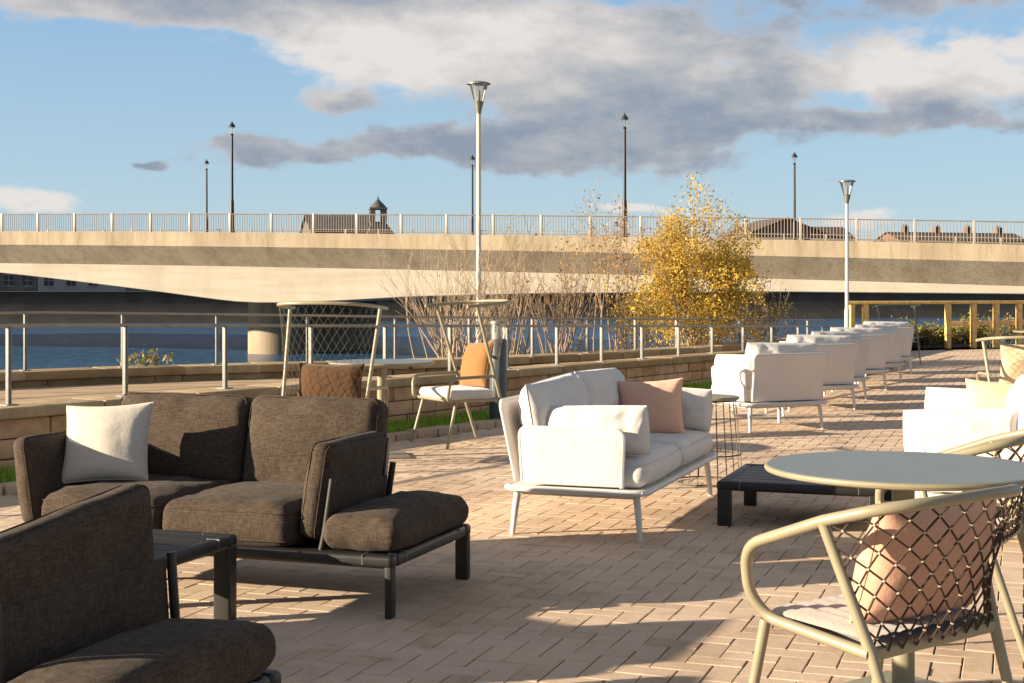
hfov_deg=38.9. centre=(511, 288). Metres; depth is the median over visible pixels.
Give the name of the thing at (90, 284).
window
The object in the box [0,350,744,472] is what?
stone wall
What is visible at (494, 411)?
bollard light
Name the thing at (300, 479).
lounge sofa
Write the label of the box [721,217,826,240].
gabled building
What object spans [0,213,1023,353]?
road bridge
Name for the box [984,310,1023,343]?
planted shrub
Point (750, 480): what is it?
table
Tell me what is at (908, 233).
row houses
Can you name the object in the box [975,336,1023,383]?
back chair
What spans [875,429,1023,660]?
rope chair
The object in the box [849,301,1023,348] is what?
timber balustrade
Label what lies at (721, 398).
wire side table
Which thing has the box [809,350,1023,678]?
paving bed
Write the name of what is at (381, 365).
round table
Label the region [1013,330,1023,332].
round table
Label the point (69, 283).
window
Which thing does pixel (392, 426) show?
grass
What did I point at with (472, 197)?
bridge lamp
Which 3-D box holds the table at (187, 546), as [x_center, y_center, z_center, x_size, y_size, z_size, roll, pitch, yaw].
[-1.528,1.139,5.484,0.661,0.341,0.802,0,0,19]
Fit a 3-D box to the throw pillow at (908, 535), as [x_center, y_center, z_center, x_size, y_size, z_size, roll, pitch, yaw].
[1.108,0.718,3.886,0.527,0.352,0.208,2,13,-38]
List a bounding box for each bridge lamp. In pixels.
[204,159,208,231]
[229,122,234,231]
[470,155,474,234]
[621,113,627,236]
[792,152,797,239]
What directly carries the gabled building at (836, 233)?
on the far ground
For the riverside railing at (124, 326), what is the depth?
12.94 m
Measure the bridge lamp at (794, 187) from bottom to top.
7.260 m
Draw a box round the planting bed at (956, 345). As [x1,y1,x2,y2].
[912,343,1023,347]
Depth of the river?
122.23 m
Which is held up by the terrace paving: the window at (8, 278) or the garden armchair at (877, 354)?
the garden armchair at (877, 354)
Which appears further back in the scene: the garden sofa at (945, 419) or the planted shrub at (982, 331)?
the planted shrub at (982, 331)
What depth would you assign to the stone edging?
12.90 m
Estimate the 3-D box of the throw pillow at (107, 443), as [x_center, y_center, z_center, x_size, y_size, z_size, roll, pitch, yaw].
[-1.854,0.702,6.630,0.417,0.372,0.173,-3,-20,5]
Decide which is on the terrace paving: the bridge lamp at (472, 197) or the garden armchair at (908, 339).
the garden armchair at (908, 339)
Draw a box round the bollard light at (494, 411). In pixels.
[489,320,506,419]
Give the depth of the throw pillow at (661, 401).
8.82 m
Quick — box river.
[0,317,1023,369]
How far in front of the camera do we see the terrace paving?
6.43 m
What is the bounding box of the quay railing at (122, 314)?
[0,311,824,370]
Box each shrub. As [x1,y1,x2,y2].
[375,217,542,358]
[443,201,560,354]
[488,207,630,353]
[606,279,685,349]
[734,269,801,340]
[891,315,944,349]
[921,320,968,348]
[955,312,1009,348]
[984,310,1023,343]
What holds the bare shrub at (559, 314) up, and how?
on the river bank
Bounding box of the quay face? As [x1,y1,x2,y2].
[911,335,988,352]
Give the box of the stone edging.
[0,367,891,495]
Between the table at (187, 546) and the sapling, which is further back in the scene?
the sapling
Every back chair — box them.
[277,301,388,405]
[410,299,509,448]
[872,304,920,363]
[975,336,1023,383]
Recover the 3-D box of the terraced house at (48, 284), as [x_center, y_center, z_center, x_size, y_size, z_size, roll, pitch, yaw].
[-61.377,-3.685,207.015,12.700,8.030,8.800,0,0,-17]
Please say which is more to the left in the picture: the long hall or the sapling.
the long hall
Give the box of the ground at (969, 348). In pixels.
[892,347,999,368]
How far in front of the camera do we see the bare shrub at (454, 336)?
20.08 m
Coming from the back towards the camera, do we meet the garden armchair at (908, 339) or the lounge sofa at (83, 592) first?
the garden armchair at (908, 339)
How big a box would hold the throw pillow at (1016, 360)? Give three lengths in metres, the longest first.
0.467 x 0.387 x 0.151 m
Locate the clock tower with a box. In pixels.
[366,196,393,233]
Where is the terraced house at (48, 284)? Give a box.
[38,277,125,290]
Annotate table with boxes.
[153,529,236,619]
[329,359,433,458]
[674,394,741,486]
[717,464,891,526]
[764,451,1023,682]
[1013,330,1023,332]
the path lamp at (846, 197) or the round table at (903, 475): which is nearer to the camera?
the round table at (903, 475)
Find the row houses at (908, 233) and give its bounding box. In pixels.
[874,224,1023,244]
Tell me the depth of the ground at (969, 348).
32.66 m
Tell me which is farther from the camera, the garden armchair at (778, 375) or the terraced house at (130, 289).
the terraced house at (130, 289)
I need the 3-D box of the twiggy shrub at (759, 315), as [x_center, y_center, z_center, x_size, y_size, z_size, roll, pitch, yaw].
[4.356,0.519,25.385,1.408,1.791,1.418,0,0,25]
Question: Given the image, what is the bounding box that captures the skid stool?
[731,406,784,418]
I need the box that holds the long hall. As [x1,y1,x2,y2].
[299,215,369,233]
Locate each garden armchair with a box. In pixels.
[711,342,827,432]
[779,331,870,399]
[786,334,859,411]
[830,327,889,391]
[855,324,904,383]
[863,321,914,373]
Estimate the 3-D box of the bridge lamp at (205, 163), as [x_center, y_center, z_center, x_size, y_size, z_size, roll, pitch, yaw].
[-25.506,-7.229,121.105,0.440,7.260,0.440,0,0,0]
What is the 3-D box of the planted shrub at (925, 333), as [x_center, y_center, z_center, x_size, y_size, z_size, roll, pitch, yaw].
[9.021,0.967,32.366,1.198,0.818,1.531,0,0,0]
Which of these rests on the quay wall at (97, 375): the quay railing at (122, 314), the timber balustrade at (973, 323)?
the quay railing at (122, 314)
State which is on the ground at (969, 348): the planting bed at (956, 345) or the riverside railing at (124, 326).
the planting bed at (956, 345)
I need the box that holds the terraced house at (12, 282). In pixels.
[0,273,37,290]
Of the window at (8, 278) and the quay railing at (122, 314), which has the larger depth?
the window at (8, 278)
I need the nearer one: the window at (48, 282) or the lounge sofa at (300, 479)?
the lounge sofa at (300, 479)
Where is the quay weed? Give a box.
[116,344,173,365]
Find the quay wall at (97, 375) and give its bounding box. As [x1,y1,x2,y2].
[0,325,1004,387]
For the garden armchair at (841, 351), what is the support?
on the terrace paving
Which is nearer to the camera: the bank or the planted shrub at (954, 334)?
the planted shrub at (954, 334)
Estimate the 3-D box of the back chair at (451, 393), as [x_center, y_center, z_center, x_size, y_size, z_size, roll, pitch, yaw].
[-0.404,0.700,12.297,0.700,1.227,0.770,0,0,-31]
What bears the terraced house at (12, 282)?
on the far ground
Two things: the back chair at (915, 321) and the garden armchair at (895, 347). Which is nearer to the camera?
the garden armchair at (895, 347)
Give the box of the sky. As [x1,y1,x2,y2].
[0,0,1023,238]
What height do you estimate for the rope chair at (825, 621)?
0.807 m
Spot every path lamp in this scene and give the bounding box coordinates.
[467,81,490,342]
[838,180,855,326]
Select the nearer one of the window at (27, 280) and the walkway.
the walkway
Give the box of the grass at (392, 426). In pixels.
[0,379,711,482]
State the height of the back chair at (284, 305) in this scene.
1.227 m
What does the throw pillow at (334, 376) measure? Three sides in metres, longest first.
0.527 x 0.307 x 0.162 m
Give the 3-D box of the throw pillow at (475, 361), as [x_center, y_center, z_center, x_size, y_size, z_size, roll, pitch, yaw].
[-0.304,0.644,12.378,0.164,0.407,0.427,19,-14,-30]
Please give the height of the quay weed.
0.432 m
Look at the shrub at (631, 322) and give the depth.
23.05 m
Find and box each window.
[3,274,13,286]
[22,275,32,286]
[43,278,53,286]
[66,280,76,286]
[88,283,98,286]
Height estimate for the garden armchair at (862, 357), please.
0.824 m
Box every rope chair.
[740,484,1021,682]
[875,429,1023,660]
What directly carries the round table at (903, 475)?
on the terrace paving
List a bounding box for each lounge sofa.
[0,483,280,682]
[13,392,470,618]
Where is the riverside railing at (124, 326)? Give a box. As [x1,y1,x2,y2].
[0,323,835,405]
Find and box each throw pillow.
[62,402,153,483]
[297,363,364,397]
[459,340,493,386]
[618,378,684,433]
[849,499,996,623]
[965,378,1013,408]
[999,343,1023,383]
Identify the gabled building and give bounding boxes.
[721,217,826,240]
[812,227,854,240]
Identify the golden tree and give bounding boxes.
[594,170,797,346]
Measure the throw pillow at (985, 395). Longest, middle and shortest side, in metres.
0.467 x 0.377 x 0.157 m
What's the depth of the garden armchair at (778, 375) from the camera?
13.36 m
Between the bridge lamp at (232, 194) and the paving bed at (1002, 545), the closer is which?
the paving bed at (1002, 545)
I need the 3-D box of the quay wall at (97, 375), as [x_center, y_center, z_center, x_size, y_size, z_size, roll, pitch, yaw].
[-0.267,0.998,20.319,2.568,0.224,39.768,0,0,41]
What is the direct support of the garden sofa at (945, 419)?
on the terrace paving
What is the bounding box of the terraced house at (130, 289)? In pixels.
[126,288,148,290]
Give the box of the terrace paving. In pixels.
[0,349,1023,682]
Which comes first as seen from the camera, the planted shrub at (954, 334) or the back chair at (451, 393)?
the back chair at (451, 393)
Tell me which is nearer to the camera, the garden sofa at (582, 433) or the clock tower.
the garden sofa at (582, 433)
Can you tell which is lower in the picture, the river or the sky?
the river
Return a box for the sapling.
[561,178,657,350]
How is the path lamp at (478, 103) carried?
on the river bank
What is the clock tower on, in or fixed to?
on the far ground
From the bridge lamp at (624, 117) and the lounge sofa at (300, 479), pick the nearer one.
the lounge sofa at (300, 479)
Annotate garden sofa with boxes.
[499,367,717,541]
[903,374,1023,506]
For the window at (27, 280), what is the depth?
200.98 m
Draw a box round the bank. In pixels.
[0,291,1023,323]
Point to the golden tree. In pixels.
(719, 270)
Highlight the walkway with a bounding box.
[0,336,926,402]
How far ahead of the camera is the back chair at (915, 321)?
25.37 m
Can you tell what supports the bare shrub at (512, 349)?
on the river bank

